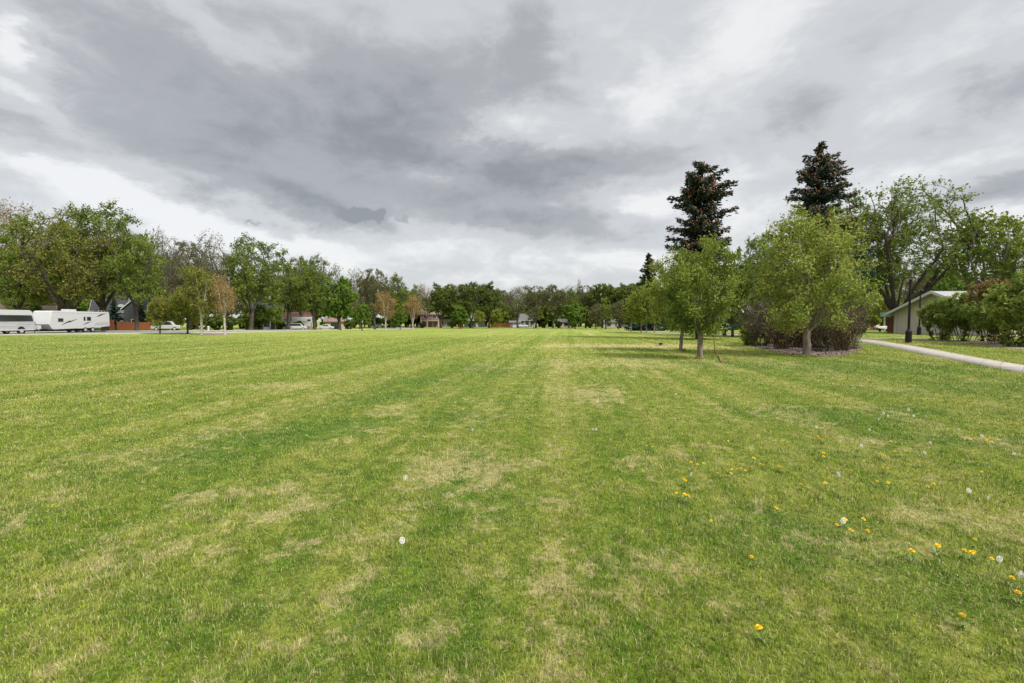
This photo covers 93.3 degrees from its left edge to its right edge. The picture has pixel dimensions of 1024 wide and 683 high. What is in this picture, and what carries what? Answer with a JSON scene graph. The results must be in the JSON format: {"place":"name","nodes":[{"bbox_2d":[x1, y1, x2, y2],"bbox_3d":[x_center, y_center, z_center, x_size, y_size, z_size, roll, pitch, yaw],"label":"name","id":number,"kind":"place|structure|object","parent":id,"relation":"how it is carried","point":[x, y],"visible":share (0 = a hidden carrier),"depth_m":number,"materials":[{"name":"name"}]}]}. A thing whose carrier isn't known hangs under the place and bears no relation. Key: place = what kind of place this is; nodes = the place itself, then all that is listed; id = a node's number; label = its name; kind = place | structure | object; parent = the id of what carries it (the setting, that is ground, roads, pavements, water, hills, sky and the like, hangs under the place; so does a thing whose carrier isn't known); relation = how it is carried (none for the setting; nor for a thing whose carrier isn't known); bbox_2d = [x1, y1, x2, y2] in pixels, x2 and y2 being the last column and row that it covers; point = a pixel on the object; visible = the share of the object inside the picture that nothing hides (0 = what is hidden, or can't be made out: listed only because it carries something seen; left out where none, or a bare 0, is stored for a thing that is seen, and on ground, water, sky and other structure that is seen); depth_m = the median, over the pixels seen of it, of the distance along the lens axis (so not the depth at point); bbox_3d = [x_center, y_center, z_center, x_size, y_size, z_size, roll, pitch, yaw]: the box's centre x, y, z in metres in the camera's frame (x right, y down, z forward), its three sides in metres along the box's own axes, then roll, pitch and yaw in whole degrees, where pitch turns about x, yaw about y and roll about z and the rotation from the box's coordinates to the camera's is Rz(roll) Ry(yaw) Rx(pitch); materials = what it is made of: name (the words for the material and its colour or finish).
{"place":"outdoors","nodes":[
{"label":"outdoors","id":0,"kind":"place"},
{"bbox_2d":[0,327,418,333],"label":"road","id":1,"kind":"structure","parent":0,"point":[152,331],"depth_m":66.47,"materials":[{"name":"grey asphalt"}]},
{"bbox_2d":[0,310,35,333],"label":"motorhome","id":2,"kind":"object","parent":1,"relation":"on","point":[20,321],"visible":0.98,"depth_m":58.68,"materials":[{"name":"silver metal"}]},
{"bbox_2d":[33,309,109,332],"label":"travel trailer","id":3,"kind":"object","parent":1,"relation":"on","point":[68,320],"visible":0.93,"depth_m":65.88,"materials":[{"name":"white paint"}]},
{"bbox_2d":[0,326,419,332],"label":"kerb","id":4,"kind":"structure","parent":1,"relation":"on","point":[223,330],"depth_m":80.74,"materials":[{"name":"concrete"}]},
{"bbox_2d":[0,327,420,334],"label":"kerb","id":5,"kind":"structure","parent":1,"relation":"on","point":[169,333],"depth_m":61.05,"materials":[{"name":"concrete"}]},
{"bbox_2d":[182,327,661,327],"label":"cross street","id":6,"kind":"structure","parent":0,"point":[468,327],"depth_m":196.37,"materials":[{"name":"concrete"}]},
{"bbox_2d":[0,321,1023,682],"bbox_3d":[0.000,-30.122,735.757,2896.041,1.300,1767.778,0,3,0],"label":"lawn","id":7,"kind":"structure","parent":0,"point":[510,453],"depth_m":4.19,"materials":[{"name":"plant"}]},
{"bbox_2d":[0,197,35,304],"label":"budding tree","id":8,"kind":"object","parent":7,"relation":"on","point":[2,214],"visible":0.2,"depth_m":91.19,"materials":[{"name":"green plant"}]},
{"bbox_2d":[0,228,61,331],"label":"elm tree","id":9,"kind":"object","parent":7,"relation":"on","point":[4,281],"visible":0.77,"depth_m":71.77,"materials":[{"name":"green plant"}]},
{"bbox_2d":[0,205,106,310],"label":"elm tree","id":10,"kind":"object","parent":7,"relation":"on","point":[19,234],"visible":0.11,"depth_m":81.14,"materials":[{"name":"green plant"}]},
{"bbox_2d":[0,206,135,308],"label":"elm tree","id":11,"kind":"object","parent":7,"relation":"on","point":[75,263],"visible":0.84,"depth_m":71.90,"materials":[{"name":"green plant"}]},
{"bbox_2d":[53,200,162,330],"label":"elm tree","id":12,"kind":"object","parent":7,"relation":"on","point":[98,222],"visible":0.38,"depth_m":77.47,"materials":[{"name":"green plant"}]},
{"bbox_2d":[88,300,129,327],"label":"house","id":13,"kind":"structure","parent":7,"relation":"on","point":[93,307],"depth_m":100.60,"materials":[{"name":"grey"}]},
{"bbox_2d":[108,297,123,329],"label":"spruce tree","id":14,"kind":"object","parent":7,"relation":"on","point":[113,313],"visible":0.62,"depth_m":96.63,"materials":[{"name":"green plant"}]},
{"bbox_2d":[117,321,153,329],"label":"wooden fence","id":15,"kind":"object","parent":7,"relation":"on","point":[127,325],"visible":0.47,"depth_m":94.18,"materials":[{"name":"orange wood"}]},
{"bbox_2d":[102,214,169,330],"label":"elm tree","id":16,"kind":"object","parent":7,"relation":"on","point":[139,246],"visible":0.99,"depth_m":74.25,"materials":[{"name":"green plant"}]},
{"bbox_2d":[120,293,164,329],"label":"house","id":17,"kind":"structure","parent":7,"relation":"on","point":[128,307],"depth_m":95.94,"materials":[{"name":"stone"}]},
{"bbox_2d":[144,294,175,333],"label":"olive tree","id":18,"kind":"object","parent":7,"relation":"on","point":[162,312],"visible":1,"depth_m":58.07,"materials":[{"name":"green plant"}]},
{"bbox_2d":[142,226,190,329],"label":"bare tree","id":19,"kind":"object","parent":7,"relation":"on","point":[168,280],"visible":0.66,"depth_m":91.21,"materials":[{"name":"grey plant"}]},
{"bbox_2d":[151,321,181,330],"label":"parked car","id":20,"kind":"object","parent":7,"relation":"on","point":[170,325],"visible":0.67,"depth_m":89.42,"materials":[{"name":"silver metal"}]},
{"bbox_2d":[167,285,201,333],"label":"olive tree","id":21,"kind":"object","parent":7,"relation":"on","point":[174,299],"visible":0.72,"depth_m":59.24,"materials":[{"name":"green plant"}]},
{"bbox_2d":[158,240,220,329],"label":"budding tree","id":22,"kind":"object","parent":7,"relation":"on","point":[192,244],"visible":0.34,"depth_m":109.93,"materials":[{"name":"green plant"}]},
{"bbox_2d":[176,260,225,334],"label":"birch tree","id":23,"kind":"object","parent":7,"relation":"on","point":[194,290],"visible":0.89,"depth_m":56.23,"materials":[{"name":"green plant"}]},
{"bbox_2d":[179,226,237,329],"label":"bare tree","id":24,"kind":"object","parent":7,"relation":"on","point":[212,257],"visible":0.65,"depth_m":102.59,"materials":[{"name":"grey plant"}]},
{"bbox_2d":[205,314,222,329],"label":"dark bush","id":25,"kind":"object","parent":7,"relation":"on","point":[212,322],"visible":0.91,"depth_m":99.00,"materials":[{"name":"green plant"}]},
{"bbox_2d":[208,273,241,334],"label":"birch tree","id":26,"kind":"object","parent":7,"relation":"on","point":[223,306],"visible":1,"depth_m":55.54,"materials":[{"name":"brown plant"}]},
{"bbox_2d":[211,296,245,327],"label":"leafy tree","id":27,"kind":"object","parent":7,"relation":"on","point":[240,306],"visible":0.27,"depth_m":157.32,"materials":[{"name":"green plant"}]},
{"bbox_2d":[215,232,285,329],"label":"elm tree","id":28,"kind":"object","parent":7,"relation":"on","point":[246,273],"visible":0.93,"depth_m":110.64,"materials":[{"name":"green plant"}]},
{"bbox_2d":[245,303,266,329],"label":"maple tree","id":29,"kind":"object","parent":7,"relation":"on","point":[259,314],"visible":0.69,"depth_m":120.44,"materials":[{"name":"green plant"}]},
{"bbox_2d":[251,303,284,329],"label":"house","id":30,"kind":"structure","parent":7,"relation":"on","point":[269,325],"depth_m":134.68,"materials":[{"name":"grey"}]},
{"bbox_2d":[264,299,283,329],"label":"park tree","id":31,"kind":"object","parent":7,"relation":"on","point":[276,312],"visible":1,"depth_m":116.23,"materials":[{"name":"green plant"}]},
{"bbox_2d":[256,247,320,329],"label":"elm tree","id":32,"kind":"object","parent":7,"relation":"on","point":[290,290],"visible":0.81,"depth_m":122.96,"materials":[{"name":"green plant"}]},
{"bbox_2d":[283,312,311,329],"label":"house","id":33,"kind":"structure","parent":7,"relation":"on","point":[305,314],"depth_m":150.19,"materials":[{"name":"brown paint"}]},
{"bbox_2d":[284,255,318,329],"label":"elm tree","id":34,"kind":"object","parent":7,"relation":"on","point":[301,313],"visible":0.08,"depth_m":140.97,"materials":[{"name":"green plant"}]},
{"bbox_2d":[293,252,335,328],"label":"elm tree","id":35,"kind":"object","parent":7,"relation":"on","point":[318,290],"visible":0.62,"depth_m":128.03,"materials":[{"name":"green plant"}]},
{"bbox_2d":[323,317,346,328],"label":"house","id":36,"kind":"structure","parent":7,"relation":"on","point":[331,321],"depth_m":147.15,"materials":[{"name":"beige paint"}]},
{"bbox_2d":[320,275,359,329],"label":"maple tree","id":37,"kind":"object","parent":7,"relation":"on","point":[340,307],"visible":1,"depth_m":102.78,"materials":[{"name":"green plant"}]},
{"bbox_2d":[347,267,372,328],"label":"bare tree","id":38,"kind":"object","parent":7,"relation":"on","point":[360,298],"visible":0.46,"depth_m":163.37,"materials":[{"name":"grey plant"}]},
{"bbox_2d":[351,303,371,330],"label":"maple tree","id":39,"kind":"object","parent":7,"relation":"on","point":[363,315],"visible":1,"depth_m":83.29,"materials":[{"name":"green plant"}]},
{"bbox_2d":[355,268,394,328],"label":"budding tree","id":40,"kind":"object","parent":7,"relation":"on","point":[382,287],"visible":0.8,"depth_m":146.82,"materials":[{"name":"green plant"}]},
{"bbox_2d":[373,292,397,329],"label":"birch tree","id":41,"kind":"object","parent":7,"relation":"on","point":[379,307],"visible":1,"depth_m":89.64,"materials":[{"name":"brown plant"}]},
{"bbox_2d":[373,293,407,327],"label":"leafy tree","id":42,"kind":"object","parent":7,"relation":"on","point":[397,305],"visible":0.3,"depth_m":182.93,"materials":[{"name":"green plant"}]},
{"bbox_2d":[378,272,409,327],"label":"elm tree","id":43,"kind":"object","parent":7,"relation":"on","point":[401,294],"visible":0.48,"depth_m":186.49,"materials":[{"name":"green plant"}]},
{"bbox_2d":[393,308,407,329],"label":"maple tree","id":44,"kind":"object","parent":7,"relation":"on","point":[400,317],"visible":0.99,"depth_m":117.52,"materials":[{"name":"green plant"}]},
{"bbox_2d":[403,293,423,330],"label":"birch tree","id":45,"kind":"object","parent":7,"relation":"on","point":[413,307],"visible":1,"depth_m":87.76,"materials":[{"name":"brown plant"}]},
{"bbox_2d":[416,284,434,326],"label":"budding tree","id":46,"kind":"object","parent":7,"relation":"on","point":[424,303],"visible":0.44,"depth_m":204.08,"materials":[{"name":"grey plant"}]},
{"bbox_2d":[419,308,441,326],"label":"house","id":47,"kind":"structure","parent":7,"relation":"on","point":[433,319],"depth_m":209.34,"materials":[{"name":"beige brick"}]},
{"bbox_2d":[421,282,461,327],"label":"elm tree","id":48,"kind":"object","parent":7,"relation":"on","point":[440,297],"visible":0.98,"depth_m":179.71,"materials":[{"name":"green plant"}]},
{"bbox_2d":[450,307,469,328],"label":"maple tree","id":49,"kind":"object","parent":7,"relation":"on","point":[458,315],"visible":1,"depth_m":166.41,"materials":[{"name":"green plant"}]},
{"bbox_2d":[453,281,487,327],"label":"elm tree","id":50,"kind":"object","parent":7,"relation":"on","point":[468,293],"visible":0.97,"depth_m":179.37,"materials":[{"name":"green plant"}]},
{"bbox_2d":[474,280,506,327],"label":"elm tree","id":51,"kind":"object","parent":7,"relation":"on","point":[489,303],"visible":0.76,"depth_m":183.45,"materials":[{"name":"green plant"}]},
{"bbox_2d":[490,307,505,327],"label":"young tree","id":52,"kind":"object","parent":7,"relation":"on","point":[496,318],"visible":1,"depth_m":174.10,"materials":[{"name":"green plant"}]},
{"bbox_2d":[504,286,530,327],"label":"elm tree","id":53,"kind":"object","parent":7,"relation":"on","point":[518,301],"visible":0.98,"depth_m":179.35,"materials":[{"name":"green plant"}]},
{"bbox_2d":[525,305,541,328],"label":"budding tree","id":54,"kind":"object","parent":7,"relation":"on","point":[533,313],"visible":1,"depth_m":171.21,"materials":[{"name":"green plant"}]},
{"bbox_2d":[524,285,547,327],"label":"elm tree","id":55,"kind":"object","parent":7,"relation":"on","point":[531,304],"visible":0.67,"depth_m":180.17,"materials":[{"name":"green plant"}]},
{"bbox_2d":[537,285,568,327],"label":"elm tree","id":56,"kind":"object","parent":7,"relation":"on","point":[556,298],"visible":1,"depth_m":175.72,"materials":[{"name":"green plant"}]},
{"bbox_2d":[557,288,584,327],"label":"elm tree","id":57,"kind":"object","parent":7,"relation":"on","point":[570,296],"visible":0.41,"depth_m":180.66,"materials":[{"name":"green plant"}]},
{"bbox_2d":[563,303,587,328],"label":"maple tree","id":58,"kind":"object","parent":7,"relation":"on","point":[577,313],"visible":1,"depth_m":163.31,"materials":[{"name":"green plant"}]},
{"bbox_2d":[573,285,598,327],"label":"budding tree","id":59,"kind":"object","parent":7,"relation":"on","point":[586,301],"visible":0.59,"depth_m":184.38,"materials":[{"name":"green plant"}]},
{"bbox_2d":[588,303,604,328],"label":"budding tree","id":60,"kind":"object","parent":7,"relation":"on","point":[595,309],"visible":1,"depth_m":155.39,"materials":[{"name":"green plant"}]},
{"bbox_2d":[585,282,620,327],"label":"elm tree","id":61,"kind":"object","parent":7,"relation":"on","point":[605,290],"visible":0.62,"depth_m":180.12,"materials":[{"name":"green plant"}]},
{"bbox_2d":[598,297,614,328],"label":"park tree","id":62,"kind":"object","parent":7,"relation":"on","point":[607,315],"visible":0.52,"depth_m":158.84,"materials":[{"name":"green plant"}]},
{"bbox_2d":[608,300,626,328],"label":"budding tree","id":63,"kind":"object","parent":7,"relation":"on","point":[617,313],"visible":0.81,"depth_m":149.03,"materials":[{"name":"green plant"}]},
{"bbox_2d":[607,282,631,327],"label":"elm tree","id":64,"kind":"object","parent":7,"relation":"on","point":[623,292],"visible":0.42,"depth_m":176.95,"materials":[{"name":"green plant"}]},
{"bbox_2d":[621,294,635,331],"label":"young tree","id":65,"kind":"object","parent":7,"relation":"on","point":[628,318],"visible":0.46,"depth_m":69.60,"materials":[{"name":"green plant"}]},
{"bbox_2d":[627,285,653,332],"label":"young tree","id":66,"kind":"object","parent":7,"relation":"on","point":[634,312],"visible":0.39,"depth_m":62.55,"materials":[{"name":"green plant"}]},
{"bbox_2d":[633,292,657,333],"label":"young tree","id":67,"kind":"object","parent":7,"relation":"on","point":[644,312],"visible":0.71,"depth_m":60.96,"materials":[{"name":"green plant"}]},
{"bbox_2d":[624,253,667,330],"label":"spruce tree","id":68,"kind":"object","parent":7,"relation":"on","point":[647,273],"visible":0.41,"depth_m":83.16,"materials":[{"name":"green plant"}]},
{"bbox_2d":[639,246,716,349],"bbox_3d":[9.003,-2.323,26.430,4.061,5.711,4.395,1,3,13],"label":"crabapple tree","id":69,"kind":"object","parent":7,"relation":"on","point":[656,286],"visible":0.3,"depth_m":26.39,"materials":[{"name":"green plant"}]},
{"bbox_2d":[662,160,741,338],"bbox_3d":[16.685,-8.026,42.454,6.858,15.692,6.249,-1,3,-23],"label":"spruce tree","id":70,"kind":"object","parent":7,"relation":"on","point":[700,195],"visible":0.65,"depth_m":41.74,"materials":[{"name":"green plant"}]},
{"bbox_2d":[658,230,750,356],"bbox_3d":[8.247,-2.035,21.251,3.673,5.592,3.350,0,3,-4],"label":"crabapple tree","id":71,"kind":"object","parent":7,"relation":"on","point":[684,312],"visible":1,"depth_m":20.78,"materials":[{"name":"green plant"}]},
{"bbox_2d":[718,264,756,336],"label":"park tree","id":72,"kind":"object","parent":7,"relation":"on","point":[745,289],"visible":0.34,"depth_m":47.93,"materials":[{"name":"green plant"}]},
{"bbox_2d":[716,245,759,335],"bbox_3d":[23.421,-5.511,52.832,6.519,9.752,6.846,1,3,18],"label":"park tree","id":73,"kind":"object","parent":7,"relation":"on","point":[740,266],"visible":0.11,"depth_m":51.73,"materials":[{"name":"green plant"}]},
{"bbox_2d":[735,229,792,314],"bbox_3d":[31.825,-7.753,61.356,7.802,13.480,8.502,1,3,27],"label":"elm tree","id":74,"kind":"object","parent":7,"relation":"on","point":[752,245],"visible":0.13,"depth_m":60.99,"materials":[{"name":"green plant"}]},
{"bbox_2d":[750,342,863,356],"bbox_3d":[17.821,0.407,28.077,6.669,0.173,14.588,1,3,22],"label":"mulch bed","id":75,"kind":"object","parent":7,"relation":"on","point":[793,351],"visible":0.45,"depth_m":25.74,"materials":[{"name":"brown wood"}]},
{"bbox_2d":[738,321,761,344],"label":"green bush","id":76,"kind":"object","parent":75,"relation":"on","point":[745,339],"visible":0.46,"depth_m":32.30,"materials":[{"name":"green plant"}]},
{"bbox_2d":[728,296,780,346],"bbox_3d":[15.875,-1.129,31.017,3.184,3.639,3.469,0,3,0],"label":"bare shrub","id":77,"kind":"object","parent":75,"relation":"on","point":[758,319],"visible":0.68,"depth_m":30.88,"materials":[{"name":"brown plant"}]},
{"bbox_2d":[756,304,799,348],"bbox_3d":[15.598,-0.728,27.642,3.041,2.935,2.799,-2,3,-38],"label":"bare shrub","id":78,"kind":"object","parent":75,"relation":"on","point":[780,343],"visible":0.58,"depth_m":27.50,"materials":[{"name":"brown plant"}]},
{"bbox_2d":[765,308,812,346],"bbox_3d":[17.210,-0.959,29.442,3.422,3.302,3.149,-2,3,-36],"label":"bare shrub","id":79,"kind":"object","parent":75,"relation":"on","point":[799,337],"visible":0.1,"depth_m":29.48,"materials":[{"name":"brown plant"}]},
{"bbox_2d":[738,200,886,354],"bbox_3d":[13.971,-3.075,23.139,6.235,7.503,6.564,1,3,21],"label":"linden tree","id":80,"kind":"object","parent":75,"relation":"on","point":[821,291],"visible":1,"depth_m":22.13,"materials":[{"name":"green plant"}]},
{"bbox_2d":[798,298,859,351],"bbox_3d":[16.415,-0.710,25.337,3.069,3.219,2.816,-2,3,-36],"label":"bare shrub","id":81,"kind":"object","parent":75,"relation":"on","point":[815,332],"visible":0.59,"depth_m":25.12,"materials":[{"name":"brown plant"}]},
{"bbox_2d":[810,302,870,350],"bbox_3d":[17.695,-0.720,26.315,3.168,3.057,2.916,0,3,10],"label":"bare shrub","id":82,"kind":"object","parent":75,"relation":"on","point":[845,338],"visible":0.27,"depth_m":25.85,"materials":[{"name":"brown plant"}]},
{"bbox_2d":[839,306,875,348],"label":"bare shrub","id":83,"kind":"object","parent":75,"relation":"on","point":[859,334],"visible":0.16,"depth_m":27.23,"materials":[{"name":"brown plant"}]},
{"bbox_2d":[762,141,876,335],"bbox_3d":[28.827,-9.125,45.718,9.319,19.129,9.154,-1,3,-25],"label":"spruce tree","id":84,"kind":"object","parent":7,"relation":"on","point":[821,195],"visible":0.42,"depth_m":44.50,"materials":[{"name":"green plant"}]},
{"bbox_2d":[836,183,920,331],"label":"elm tree","id":85,"kind":"object","parent":7,"relation":"on","point":[878,253],"visible":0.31,"depth_m":65.46,"materials":[{"name":"green plant"}]},
{"bbox_2d":[868,288,903,330],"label":"birch tree","id":86,"kind":"object","parent":7,"relation":"on","point":[878,310],"visible":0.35,"depth_m":79.44,"materials":[{"name":"green plant"}]},
{"bbox_2d":[904,275,916,343],"bbox_3d":[28.880,-2.321,35.140,0.720,4.939,0.720,0,3,0],"label":"lamp post","id":87,"kind":"object","parent":7,"relation":"on","point":[908,334],"visible":0.98,"depth_m":35.07,"materials":[{"name":"black metal"}]},
{"bbox_2d":[848,174,994,328],"bbox_3d":[52.697,-11.670,65.767,18.189,20.927,18.401,-2,3,-31],"label":"elm tree","id":88,"kind":"object","parent":7,"relation":"on","point":[935,265],"visible":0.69,"depth_m":62.09,"materials":[{"name":"green plant"}]},
{"bbox_2d":[902,272,947,298],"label":"budding tree","id":89,"kind":"object","parent":7,"relation":"on","point":[922,283],"visible":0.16,"depth_m":98.11,"materials":[{"name":"green plant"}]},
{"bbox_2d":[880,291,1019,335],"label":"park building","id":90,"kind":"structure","parent":7,"relation":"on","point":[900,314],"depth_m":60.05,"materials":[{"name":"white paint"}]},
{"bbox_2d":[930,270,975,290],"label":"maple tree","id":91,"kind":"object","parent":7,"relation":"on","point":[951,282],"visible":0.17,"depth_m":82.78,"materials":[{"name":"green plant"}]},
{"bbox_2d":[900,339,1023,348],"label":"mulch bed","id":92,"kind":"object","parent":7,"relation":"on","point":[992,344],"visible":0.56,"depth_m":36.10,"materials":[{"name":"brown wood"}]},
{"bbox_2d":[916,295,957,339],"bbox_3d":[36.841,-1.806,41.089,3.976,4.265,3.704,-1,3,-23],"label":"lilac shrub","id":93,"kind":"object","parent":92,"relation":"on","point":[930,313],"visible":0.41,"depth_m":40.92,"materials":[{"name":"green plant"}]},
{"bbox_2d":[931,289,983,340],"bbox_3d":[36.343,-1.955,38.554,4.551,4.468,4.246,1,3,22],"label":"lilac shrub","id":94,"kind":"object","parent":92,"relation":"on","point":[948,316],"visible":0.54,"depth_m":38.38,"materials":[{"name":"green plant"}]},
{"bbox_2d":[959,293,1019,344],"bbox_3d":[33.419,-1.538,33.530,3.821,4.021,4.096,-2,3,-32],"label":"lilac shrub","id":95,"kind":"object","parent":92,"relation":"on","point":[975,314],"visible":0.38,"depth_m":33.59,"materials":[{"name":"green plant"}]},
{"bbox_2d":[961,277,1022,341],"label":"budding shrub","id":96,"kind":"object","parent":92,"relation":"on","point":[981,288],"visible":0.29,"depth_m":36.79,"materials":[{"name":"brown plant"}]},
{"bbox_2d":[979,268,1023,346],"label":"lilac shrub","id":97,"kind":"object","parent":92,"relation":"on","point":[1007,306],"visible":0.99,"depth_m":30.67,"materials":[{"name":"green plant"}]},
{"bbox_2d":[937,206,1023,290],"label":"poplar tree","id":98,"kind":"object","parent":7,"relation":"on","point":[1003,221],"visible":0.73,"depth_m":58.26,"materials":[{"name":"green plant"}]},
{"bbox_2d":[984,234,1023,280],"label":"poplar tree","id":99,"kind":"object","parent":7,"relation":"on","point":[1015,251],"visible":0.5,"depth_m":56.38,"materials":[{"name":"green plant"}]},
{"bbox_2d":[0,0,1023,320],"label":"sky","id":100,"kind":"structure","parent":0,"point":[508,143],"materials":[{"name":"grey"}]},
{"bbox_2d":[653,332,1023,373],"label":"footpath","id":101,"kind":"structure","parent":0,"point":[977,360],"depth_m":23.09,"materials":[{"name":"concrete"}]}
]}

